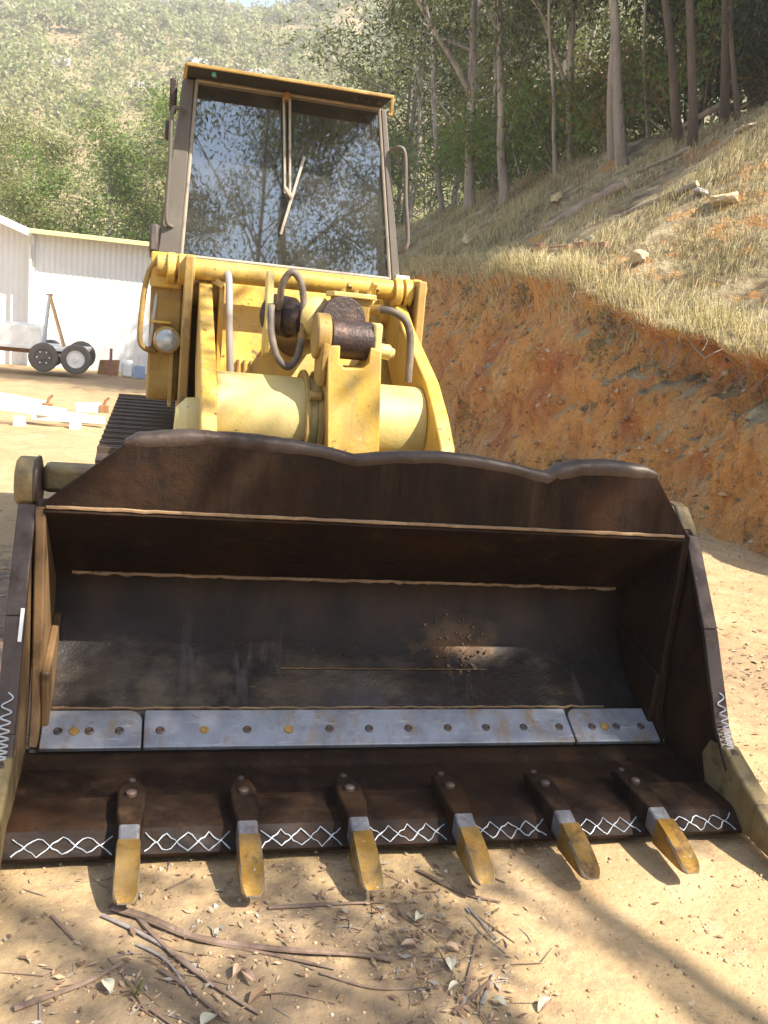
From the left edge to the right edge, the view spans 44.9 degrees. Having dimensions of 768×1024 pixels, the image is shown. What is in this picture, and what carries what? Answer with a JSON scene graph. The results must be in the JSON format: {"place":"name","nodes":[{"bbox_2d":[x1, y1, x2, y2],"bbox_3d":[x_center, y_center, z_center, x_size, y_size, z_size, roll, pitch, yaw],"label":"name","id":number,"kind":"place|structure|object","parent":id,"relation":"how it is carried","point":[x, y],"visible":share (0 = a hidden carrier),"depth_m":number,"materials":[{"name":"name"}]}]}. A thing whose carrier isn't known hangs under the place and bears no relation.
{"place":"outdoors","nodes":[
{"label":"outdoors","id":0,"kind":"place"},
{"bbox_2d":[42,394,53,406],"bbox_3d":[-4.845,-1.581,13.397,0.154,0.244,0.060,3,12,-14],"label":"bracket","id":1,"kind":"object","parent":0,"point":[47,403],"visible":0.61,"depth_m":13.38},
{"bbox_2d":[0,392,45,404],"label":"steel rail","id":2,"kind":"object","parent":1,"relation":"attached to","point":[19,398],"visible":0.55,"depth_m":13.45,"materials":[{"name":"white metal"}]},
{"bbox_2d":[160,0,296,11],"label":"sky","id":3,"kind":"structure","parent":0,"point":[245,3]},
{"bbox_2d":[0,0,743,236],"bbox_3d":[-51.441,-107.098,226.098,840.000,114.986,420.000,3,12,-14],"label":"hill","id":4,"kind":"structure","parent":0,"point":[65,33],"depth_m":173.92,"materials":[{"name":"plant"}]},
{"bbox_2d":[50,54,70,68],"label":"rock outcrop","id":5,"kind":"object","parent":4,"relation":"on","point":[65,60],"visible":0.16,"depth_m":164.53,"materials":[{"name":"grey stone"}]},
{"bbox_2d":[0,0,767,237],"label":"hillside wood","id":6,"kind":"object","parent":4,"relation":"on","point":[203,26],"visible":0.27,"depth_m":177.17,"materials":[{"name":"green plant"}]},
{"bbox_2d":[0,364,767,1023],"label":"ground","id":7,"kind":"structure","parent":0,"point":[600,962],"depth_m":2.81,"materials":[{"name":"soil"}]},
{"bbox_2d":[13,415,25,425],"bbox_3d":[-5.129,-1.231,13.075,0.220,0.240,0.180,3,12,-14],"label":"rail stand","id":8,"kind":"object","parent":7,"relation":"on","point":[19,420],"visible":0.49,"depth_m":13.02,"materials":[{"name":"white metal"}]},
{"bbox_2d":[0,117,39,219],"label":"gum tree","id":9,"kind":"object","parent":7,"relation":"on","point":[3,152],"visible":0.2,"depth_m":57.73,"materials":[{"name":"green plant"}]},
{"bbox_2d":[0,320,95,373],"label":"trailer","id":10,"kind":"object","parent":7,"relation":"on","point":[78,357],"visible":0.99,"depth_m":23.30,"materials":[{"name":"white metal"}]},
{"bbox_2d":[42,294,65,346],"bbox_3d":[-8.450,-4.917,23.826,0.549,1.299,0.450,3,12,-14],"label":"step ladder","id":11,"kind":"object","parent":10,"relation":"on","point":[53,308],"visible":0.93,"depth_m":23.68,"materials":[{"name":"wood"}]},
{"bbox_2d":[0,98,99,232],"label":"gum tree","id":12,"kind":"object","parent":7,"relation":"on","point":[56,147],"visible":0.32,"depth_m":47.68,"materials":[{"name":"green plant"}]},
{"bbox_2d":[0,129,113,232],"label":"gum tree","id":13,"kind":"object","parent":7,"relation":"on","point":[18,196],"visible":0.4,"depth_m":36.66,"materials":[{"name":"green plant"}]},
{"bbox_2d":[50,914,73,939],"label":"bark strip","id":14,"kind":"object","parent":7,"relation":"on","point":[59,923],"visible":1,"depth_m":2.61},
{"bbox_2d":[13,962,121,1010],"bbox_3d":[-0.805,1.220,2.389,0.289,0.011,0.032,-5,16,-42],"label":"bark strip","id":15,"kind":"object","parent":7,"relation":"on","point":[24,1004],"visible":1,"depth_m":2.36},
{"bbox_2d":[30,414,104,423],"bbox_3d":[-4.609,-1.367,13.557,1.038,0.140,0.100,4,12,-9],"label":"steel rail","id":16,"kind":"object","parent":7,"relation":"on","point":[91,419],"visible":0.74,"depth_m":13.51,"materials":[{"name":"white metal"}]},
{"bbox_2d":[0,215,150,373],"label":"shed","id":17,"kind":"structure","parent":7,"relation":"on","point":[92,284],"depth_m":27.04,"materials":[{"name":"white metal"}]},
{"bbox_2d":[69,419,81,429],"bbox_3d":[-4.403,-1.195,13.257,0.220,0.240,0.180,3,12,-14],"label":"rail stand","id":18,"kind":"object","parent":7,"relation":"on","point":[74,424],"visible":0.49,"depth_m":13.21,"materials":[{"name":"white metal"}]},
{"bbox_2d":[0,403,87,420],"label":"steel rail","id":19,"kind":"object","parent":18,"relation":"on","point":[42,412],"visible":1,"depth_m":13.15,"materials":[{"name":"white metal"}]},
{"bbox_2d":[0,398,65,410],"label":"steel rail","id":20,"kind":"object","parent":19,"relation":"on","point":[12,402],"visible":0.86,"depth_m":13.24,"materials":[{"name":"white metal"}]},
{"bbox_2d":[75,402,100,412],"bbox_3d":[-4.405,-1.558,13.851,0.361,0.162,0.130,5,12,-6],"label":"steel rail","id":21,"kind":"object","parent":7,"relation":"on","point":[87,407],"visible":1,"depth_m":13.79,"materials":[{"name":"white metal"}]},
{"bbox_2d":[99,397,109,412],"bbox_3d":[-4.156,-1.600,13.821,0.154,0.244,0.060,3,12,-14],"label":"bracket","id":22,"kind":"object","parent":21,"relation":"attached to","point":[104,408],"visible":1,"depth_m":13.80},
{"bbox_2d":[45,80,164,239],"bbox_3d":[-11.229,-11.676,38.308,7.078,11.143,6.551,3,12,-12],"label":"gum tree","id":23,"kind":"object","parent":7,"relation":"on","point":[128,189],"visible":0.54,"depth_m":37.63,"materials":[{"name":"green plant"}]},
{"bbox_2d":[101,978,114,992],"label":"dry leaf","id":24,"kind":"object","parent":7,"relation":"on","point":[108,983],"visible":1,"depth_m":2.40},
{"bbox_2d":[97,360,119,375],"bbox_3d":[-7.530,-3.960,25.382,0.579,0.420,0.206,5,12,-4],"label":"board","id":25,"kind":"object","parent":7,"relation":"on","point":[103,368],"visible":0.93,"depth_m":25.36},
{"bbox_2d":[67,60,183,240],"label":"gum tree","id":26,"kind":"object","parent":7,"relation":"on","point":[158,142],"visible":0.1,"depth_m":50.24,"materials":[{"name":"green plant"}]},
{"bbox_2d":[121,360,133,376],"bbox_3d":[-7.073,-3.959,25.596,0.320,0.461,0.294,3,12,-14],"label":"sack","id":27,"kind":"object","parent":7,"relation":"on","point":[126,368],"visible":1,"depth_m":25.48,"materials":[{"name":"white fabric"}]},
{"bbox_2d":[133,365,144,378],"bbox_3d":[-6.749,-3.864,25.643,0.300,0.320,0.300,3,12,-14],"label":"crate","id":28,"kind":"object","parent":7,"relation":"on","point":[139,371],"visible":1,"depth_m":25.50,"materials":[{"name":"blue plastic"}]},
{"bbox_2d":[95,75,182,241],"bbox_3d":[-8.274,-11.607,37.885,7.442,11.672,7.575,12,13,25],"label":"gum tree","id":29,"kind":"object","parent":7,"relation":"on","point":[160,155],"visible":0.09,"depth_m":36.65,"materials":[{"name":"green plant"}]},
{"bbox_2d":[101,913,213,986],"bbox_3d":[-0.624,1.204,2.572,0.441,0.010,0.036,13,14,31],"label":"bark strip","id":30,"kind":"object","parent":7,"relation":"on","point":[127,926],"visible":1,"depth_m":2.62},
{"bbox_2d":[149,1007,172,1023],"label":"bark strip","id":31,"kind":"object","parent":7,"relation":"on","point":[157,1013],"visible":1,"depth_m":2.32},
{"bbox_2d":[135,942,191,994],"bbox_3d":[-0.587,1.224,2.505,0.254,0.009,0.032,16,16,40],"label":"bark strip","id":32,"kind":"object","parent":7,"relation":"on","point":[138,944],"visible":1,"depth_m":2.53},
{"bbox_2d":[157,967,225,1018],"bbox_3d":[-0.499,1.250,2.418,0.258,0.011,0.023,14,15,35],"label":"bark strip","id":33,"kind":"object","parent":7,"relation":"on","point":[184,984],"visible":1,"depth_m":2.43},
{"bbox_2d":[131,908,259,1014],"bbox_3d":[-0.537,1.220,2.532,0.560,0.012,0.041,16,15,39],"label":"bark strip","id":34,"kind":"object","parent":7,"relation":"on","point":[155,936],"visible":1,"depth_m":2.51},
{"bbox_2d":[200,1012,216,1023],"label":"dry leaf","id":35,"kind":"object","parent":7,"relation":"on","point":[205,1017],"visible":1,"depth_m":2.31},
{"bbox_2d":[142,919,334,969],"bbox_3d":[-0.426,1.212,2.606,0.596,0.013,0.039,9,12,13],"label":"bark strip","id":36,"kind":"object","parent":7,"relation":"on","point":[265,952],"visible":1,"depth_m":2.59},
{"bbox_2d":[241,968,255,982],"bbox_3d":[-0.364,1.238,2.487,0.022,0.018,0.070,-19,14,-36],"label":"dry leaf","id":37,"kind":"object","parent":7,"relation":"on","point":[248,972],"visible":1,"depth_m":2.48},
{"bbox_2d":[107,903,393,961],"bbox_3d":[-0.391,1.210,2.630,0.842,0.018,0.082,7,12,7],"label":"bark strip","id":38,"kind":"object","parent":7,"relation":"on","point":[137,914],"visible":0.99,"depth_m":2.61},
{"bbox_2d":[248,987,265,1004],"bbox_3d":[-0.330,1.259,2.424,0.030,0.018,0.070,15,17,28],"label":"dry leaf","id":39,"kind":"object","parent":7,"relation":"on","point":[256,993],"visible":1,"depth_m":2.42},
{"bbox_2d":[0,863,551,1023],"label":"twig litter","id":40,"kind":"object","parent":7,"relation":"on","point":[171,982],"visible":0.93,"depth_m":2.52,"materials":[{"name":"brown plant"}]},
{"bbox_2d":[268,901,384,908],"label":"bark strip","id":41,"kind":"object","parent":7,"relation":"on","point":[307,905],"visible":1,"depth_m":2.83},
{"bbox_2d":[320,971,438,989],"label":"bark strip","id":42,"kind":"object","parent":7,"relation":"on","point":[355,983],"visible":1,"depth_m":2.51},
{"bbox_2d":[0,62,767,904],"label":"track loader","id":43,"kind":"object","parent":7,"relation":"on","point":[292,570],"visible":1,"depth_m":3.77,"materials":[{"name":"metal"}]},
{"bbox_2d":[0,502,767,1023],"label":"grit","id":44,"kind":"object","parent":7,"relation":"on","point":[340,996],"visible":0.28,"depth_m":2.76,"materials":[{"name":"gravel"}]},
{"bbox_2d":[0,451,767,1023],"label":"leaf litter","id":45,"kind":"object","parent":7,"relation":"on","point":[358,927],"visible":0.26,"depth_m":2.67,"materials":[{"name":"plant"}]},
{"bbox_2d":[385,96,429,229],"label":"gum tree","id":46,"kind":"object","parent":7,"relation":"on","point":[401,137],"visible":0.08,"depth_m":44.37,"materials":[{"name":"green plant"}]},
{"bbox_2d":[446,957,455,971],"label":"dry leaf","id":47,"kind":"object","parent":7,"relation":"on","point":[451,962],"visible":1,"depth_m":2.62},
{"bbox_2d":[416,868,500,901],"bbox_3d":[0.235,1.212,3.002,0.294,0.014,0.039,11,13,24],"label":"bark strip","id":48,"kind":"object","parent":7,"relation":"on","point":[445,884],"visible":1,"depth_m":3.00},
{"bbox_2d":[463,933,478,996],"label":"bark strip","id":49,"kind":"object","parent":7,"relation":"on","point":[465,988],"visible":1,"depth_m":2.63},
{"bbox_2d":[451,979,491,1014],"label":"bark strip","id":50,"kind":"object","parent":7,"relation":"on","point":[468,999],"visible":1,"depth_m":2.51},
{"bbox_2d":[468,907,497,939],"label":"bark strip","id":51,"kind":"object","parent":7,"relation":"on","point":[479,919],"visible":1,"depth_m":2.83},
{"bbox_2d":[479,973,494,1005],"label":"bark strip","id":52,"kind":"object","parent":7,"relation":"on","point":[483,1000],"visible":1,"depth_m":2.52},
{"bbox_2d":[538,997,551,1012],"bbox_3d":[0.435,1.331,2.515,0.030,0.018,0.060,5,19,44],"label":"dry leaf","id":53,"kind":"object","parent":7,"relation":"on","point":[543,1002],"visible":1,"depth_m":2.51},
{"bbox_2d":[396,105,767,557],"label":"bank","id":54,"kind":"structure","parent":0,"point":[745,448],"depth_m":12.61,"materials":[{"name":"orange soil"}]},
{"bbox_2d":[255,0,512,227],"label":"gum tree","id":55,"kind":"object","parent":54,"relation":"on","point":[335,48],"visible":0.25,"depth_m":44.60,"materials":[{"name":"green plant"}]},
{"bbox_2d":[312,0,485,225],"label":"gum tree","id":56,"kind":"object","parent":54,"relation":"on","point":[368,84],"visible":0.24,"depth_m":49.68,"materials":[{"name":"green plant"}]},
{"bbox_2d":[324,0,502,223],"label":"gum tree","id":57,"kind":"object","parent":54,"relation":"on","point":[420,116],"visible":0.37,"depth_m":42.67,"materials":[{"name":"green plant"}]},
{"bbox_2d":[349,0,486,220],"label":"gum tree","id":58,"kind":"object","parent":54,"relation":"on","point":[416,141],"visible":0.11,"depth_m":48.32,"materials":[{"name":"green plant"}]},
{"bbox_2d":[381,0,485,214],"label":"gum tree","id":59,"kind":"object","parent":54,"relation":"on","point":[437,172],"visible":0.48,"depth_m":31.96,"materials":[{"name":"green plant"}]},
{"bbox_2d":[385,22,488,218],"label":"gum tree","id":60,"kind":"object","parent":54,"relation":"on","point":[426,212],"visible":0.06,"depth_m":58.54,"materials":[{"name":"green plant"}]},
{"bbox_2d":[390,63,487,216],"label":"gum tree","id":61,"kind":"object","parent":54,"relation":"on","point":[428,147],"visible":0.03,"depth_m":56.94,"materials":[{"name":"green plant"}]},
{"bbox_2d":[351,0,533,212],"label":"gum tree","id":62,"kind":"object","parent":54,"relation":"on","point":[469,190],"visible":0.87,"depth_m":26.02,"materials":[{"name":"green plant"}]},
{"bbox_2d":[345,0,578,207],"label":"gum tree","id":63,"kind":"object","parent":54,"relation":"on","point":[398,66],"visible":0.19,"depth_m":35.64,"materials":[{"name":"green plant"}]},
{"bbox_2d":[397,117,536,208],"bbox_3d":[3.268,-12.030,32.677,5.537,3.186,4.909,3,12,-14],"label":"shrub","id":64,"kind":"object","parent":54,"relation":"on","point":[432,164],"visible":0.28,"depth_m":32.16,"materials":[{"name":"green plant"}]},
{"bbox_2d":[462,233,474,244],"bbox_3d":[1.832,-5.775,19.752,0.274,0.214,0.346,24,12,35],"label":"rock","id":65,"kind":"object","parent":54,"relation":"on","point":[467,239],"visible":0.56,"depth_m":19.62,"materials":[{"name":"yellow stone"}]},
{"bbox_2d":[369,0,598,186],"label":"gum tree","id":66,"kind":"object","parent":54,"relation":"on","point":[452,87],"visible":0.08,"depth_m":43.37,"materials":[{"name":"green plant"}]},
{"bbox_2d":[428,100,548,192],"bbox_3d":[3.436,-11.196,28.267,4.364,3.269,4.242,3,12,-14],"label":"shrub","id":67,"kind":"object","parent":54,"relation":"on","point":[446,146],"visible":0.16,"depth_m":28.25,"materials":[{"name":"green plant"}]},
{"bbox_2d":[392,0,610,205],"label":"gum tree","id":68,"kind":"object","parent":54,"relation":"on","point":[503,183],"visible":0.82,"depth_m":23.39,"materials":[{"name":"green plant"}]},
{"bbox_2d":[403,0,604,175],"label":"gum tree","id":69,"kind":"object","parent":54,"relation":"on","point":[487,66],"visible":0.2,"depth_m":40.98,"materials":[{"name":"green plant"}]},
{"bbox_2d":[450,0,567,190],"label":"gum tree","id":70,"kind":"object","parent":54,"relation":"on","point":[495,77],"visible":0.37,"depth_m":26.77,"materials":[{"name":"green plant"}]},
{"bbox_2d":[431,65,601,192],"bbox_3d":[3.873,-10.559,25.490,5.045,3.377,5.014,3,12,-14],"label":"shrub","id":71,"kind":"object","parent":54,"relation":"on","point":[475,139],"visible":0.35,"depth_m":25.30,"materials":[{"name":"green plant"}]},
{"bbox_2d":[437,0,638,163],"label":"gum tree","id":72,"kind":"object","parent":54,"relation":"on","point":[564,55],"visible":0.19,"depth_m":37.98,"materials":[{"name":"green plant"}]},
{"bbox_2d":[459,0,633,164],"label":"gum tree","id":73,"kind":"object","parent":54,"relation":"on","point":[570,52],"visible":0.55,"depth_m":22.05,"materials":[{"name":"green plant"}]},
{"bbox_2d":[459,1,643,175],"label":"gum tree","id":74,"kind":"object","parent":54,"relation":"on","point":[586,40],"visible":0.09,"depth_m":44.17,"materials":[{"name":"green plant"}]},
{"bbox_2d":[452,10,651,155],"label":"gum tree","id":75,"kind":"object","parent":54,"relation":"on","point":[595,59],"visible":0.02,"depth_m":47.04,"materials":[{"name":"green plant"}]},
{"bbox_2d":[550,192,562,203],"bbox_3d":[3.461,-6.274,18.607,0.281,0.170,0.346,-3,4,3],"label":"rock","id":76,"kind":"object","parent":54,"relation":"on","point":[556,197],"visible":0.88,"depth_m":18.45,"materials":[{"name":"yellow stone"}]},
{"bbox_2d":[476,55,639,171],"bbox_3d":[4.549,-9.875,23.401,4.365,2.781,4.592,7,12,4],"label":"shrub","id":77,"kind":"object","parent":54,"relation":"on","point":[539,131],"visible":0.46,"depth_m":22.88,"materials":[{"name":"green plant"}]},
{"bbox_2d":[455,0,661,168],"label":"gum tree","id":78,"kind":"object","parent":54,"relation":"on","point":[603,44],"visible":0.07,"depth_m":45.05,"materials":[{"name":"green plant"}]},
{"bbox_2d":[395,102,767,401],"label":"dry grass","id":79,"kind":"structure","parent":54,"relation":"on","point":[513,260],"depth_m":13.90,"materials":[{"name":"beige plant"}]},
{"bbox_2d":[550,3,614,162],"bbox_3d":[3.813,-11.652,18.355,5.174,9.834,6.027,11,13,22],"label":"gum tree","id":80,"kind":"object","parent":54,"relation":"on","point":[610,144],"visible":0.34,"depth_m":18.75,"materials":[{"name":"brown plant"}]},
{"bbox_2d":[435,0,733,177],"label":"gum tree","id":81,"kind":"object","parent":54,"relation":"on","point":[550,40],"visible":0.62,"depth_m":21.53,"materials":[{"name":"green plant"}]},
{"bbox_2d":[488,1,683,154],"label":"gum tree","id":82,"kind":"object","parent":54,"relation":"on","point":[562,44],"visible":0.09,"depth_m":40.51,"materials":[{"name":"green plant"}]},
{"bbox_2d":[543,177,629,228],"bbox_3d":[3.562,-5.426,16.421,1.590,0.935,0.240,15,15,37],"label":"log","id":83,"kind":"object","parent":54,"relation":"on","point":[624,182],"visible":0.73,"depth_m":16.19,"materials":[{"name":"brown wood"}]},
{"bbox_2d":[425,277,767,549],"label":"bank rubble","id":84,"kind":"object","parent":54,"relation":"on","point":[726,372],"visible":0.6,"depth_m":11.98,"materials":[{"name":"stone"}]},
{"bbox_2d":[426,265,767,554],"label":"bank scrub","id":85,"kind":"object","parent":54,"relation":"on","point":[465,290],"visible":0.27,"depth_m":12.57,"materials":[{"name":"green plant"}]},
{"bbox_2d":[589,241,611,250],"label":"rock","id":86,"kind":"structure","parent":54,"relation":"on","point":[604,243],"depth_m":13.31,"materials":[{"name":"beige stone"}]},
{"bbox_2d":[442,278,767,400],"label":"hanging roots","id":87,"kind":"object","parent":54,"relation":"hanging from","point":[748,367],"visible":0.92,"depth_m":11.36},
{"bbox_2d":[527,25,697,159],"bbox_3d":[5.253,-9.501,21.090,3.598,2.935,4.189,3,12,-14],"label":"shrub","id":88,"kind":"object","parent":54,"relation":"on","point":[594,126],"visible":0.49,"depth_m":20.85,"materials":[{"name":"green plant"}]},
{"bbox_2d":[609,0,627,168],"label":"gum tree","id":89,"kind":"object","parent":54,"relation":"on","point":[620,151],"visible":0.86,"depth_m":18.03,"materials":[{"name":"brown plant"}]},
{"bbox_2d":[565,0,699,137],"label":"gum tree","id":90,"kind":"object","parent":54,"relation":"on","point":[647,124],"visible":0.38,"depth_m":19.25,"materials":[{"name":"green plant"}]},
{"bbox_2d":[550,1,718,146],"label":"gum tree","id":91,"kind":"object","parent":54,"relation":"on","point":[624,36],"visible":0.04,"depth_m":43.92,"materials":[{"name":"green plant"}]},
{"bbox_2d":[629,249,648,264],"bbox_3d":[3.493,-3.491,12.778,0.274,0.157,0.253,4,-16,-22],"label":"rock","id":92,"kind":"object","parent":54,"relation":"on","point":[634,258],"visible":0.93,"depth_m":12.69,"materials":[{"name":"yellow stone"}]},
{"bbox_2d":[574,13,716,129],"bbox_3d":[12.397,-19.669,35.070,9.758,17.620,9.940,-4,15,-38],"label":"gum tree","id":93,"kind":"object","parent":54,"relation":"on","point":[635,59],"visible":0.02,"depth_m":37.09,"materials":[{"name":"green plant"}]},
{"bbox_2d":[622,180,698,215],"bbox_3d":[4.186,-4.755,14.109,0.105,0.503,1.211,-6,17,-43],"label":"log","id":94,"kind":"object","parent":54,"relation":"on","point":[688,186],"visible":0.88,"depth_m":13.99,"materials":[{"name":"brown wood"}]},
{"bbox_2d":[637,146,689,173],"bbox_3d":[4.983,-6.279,16.578,0.102,0.437,0.987,-6,17,-44],"label":"log","id":95,"kind":"object","parent":54,"relation":"on","point":[666,158],"visible":0.78,"depth_m":16.50,"materials":[{"name":"brown wood"}]},
{"bbox_2d":[661,0,683,148],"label":"gum tree","id":96,"kind":"object","parent":54,"relation":"on","point":[677,128],"visible":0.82,"depth_m":16.93,"materials":[{"name":"brown plant"}]},
{"bbox_2d":[602,4,748,122],"bbox_3d":[7.304,-11.209,21.700,3.853,6.148,3.961,11,13,24],"label":"gum tree","id":97,"kind":"object","parent":54,"relation":"on","point":[710,96],"visible":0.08,"depth_m":21.51,"materials":[{"name":"green plant"}]},
{"bbox_2d":[585,0,767,143],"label":"shrub","id":98,"kind":"object","parent":54,"relation":"on","point":[662,85],"visible":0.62,"depth_m":18.40,"materials":[{"name":"green plant"}]},
{"bbox_2d":[586,0,767,128],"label":"gum tree","id":99,"kind":"object","parent":54,"relation":"on","point":[655,3],"visible":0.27,"depth_m":19.81,"materials":[{"name":"green plant"}]},
{"bbox_2d":[692,187,708,194],"bbox_3d":[4.609,-4.609,13.404,0.276,0.074,0.239,12,13,-40],"label":"rock","id":100,"kind":"object","parent":54,"relation":"on","point":[699,191],"visible":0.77,"depth_m":13.32,"materials":[{"name":"grey stone"}]},
{"bbox_2d":[682,99,730,128],"bbox_3d":[6.131,-7.631,17.848,0.996,0.613,0.140,14,15,35],"label":"log","id":101,"kind":"object","parent":54,"relation":"on","point":[709,111],"visible":0.44,"depth_m":17.75,"materials":[{"name":"brown wood"}]},
{"bbox_2d":[656,0,767,111],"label":"gum tree","id":102,"kind":"object","parent":54,"relation":"on","point":[764,57],"visible":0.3,"depth_m":18.30,"materials":[{"name":"green plant"}]},
{"bbox_2d":[678,0,765,147],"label":"gum tree","id":103,"kind":"object","parent":54,"relation":"on","point":[692,132],"visible":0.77,"depth_m":16.39,"materials":[{"name":"brown plant"}]},
{"bbox_2d":[719,0,729,123],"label":"gum tree","id":104,"kind":"object","parent":54,"relation":"on","point":[724,109],"visible":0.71,"depth_m":16.68,"materials":[{"name":"brown plant"}]},
{"bbox_2d":[710,191,738,205],"bbox_3d":[4.755,-4.371,12.978,0.369,0.148,0.345,-3,16,27],"label":"rock","id":105,"kind":"object","parent":54,"relation":"on","point":[728,198],"visible":0.98,"depth_m":12.86,"materials":[{"name":"yellow stone"}]},
{"bbox_2d":[696,0,767,78],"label":"gum tree","id":106,"kind":"object","parent":54,"relation":"on","point":[748,12],"visible":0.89,"depth_m":15.96,"materials":[{"name":"green plant"}]},
{"bbox_2d":[696,4,767,109],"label":"gum tree","id":107,"kind":"object","parent":54,"relation":"on","point":[717,82],"visible":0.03,"depth_m":20.70,"materials":[{"name":"green plant"}]},
{"bbox_2d":[728,0,740,120],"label":"gum tree","id":108,"kind":"object","parent":54,"relation":"on","point":[736,103],"visible":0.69,"depth_m":16.29,"materials":[{"name":"brown plant"}]},
{"bbox_2d":[734,122,757,133],"bbox_3d":[5.767,-6.112,14.801,0.346,0.084,0.367,-2,8,31],"label":"rock","id":109,"kind":"object","parent":54,"relation":"on","point":[748,126],"visible":0.65,"depth_m":14.71,"materials":[{"name":"stone"}]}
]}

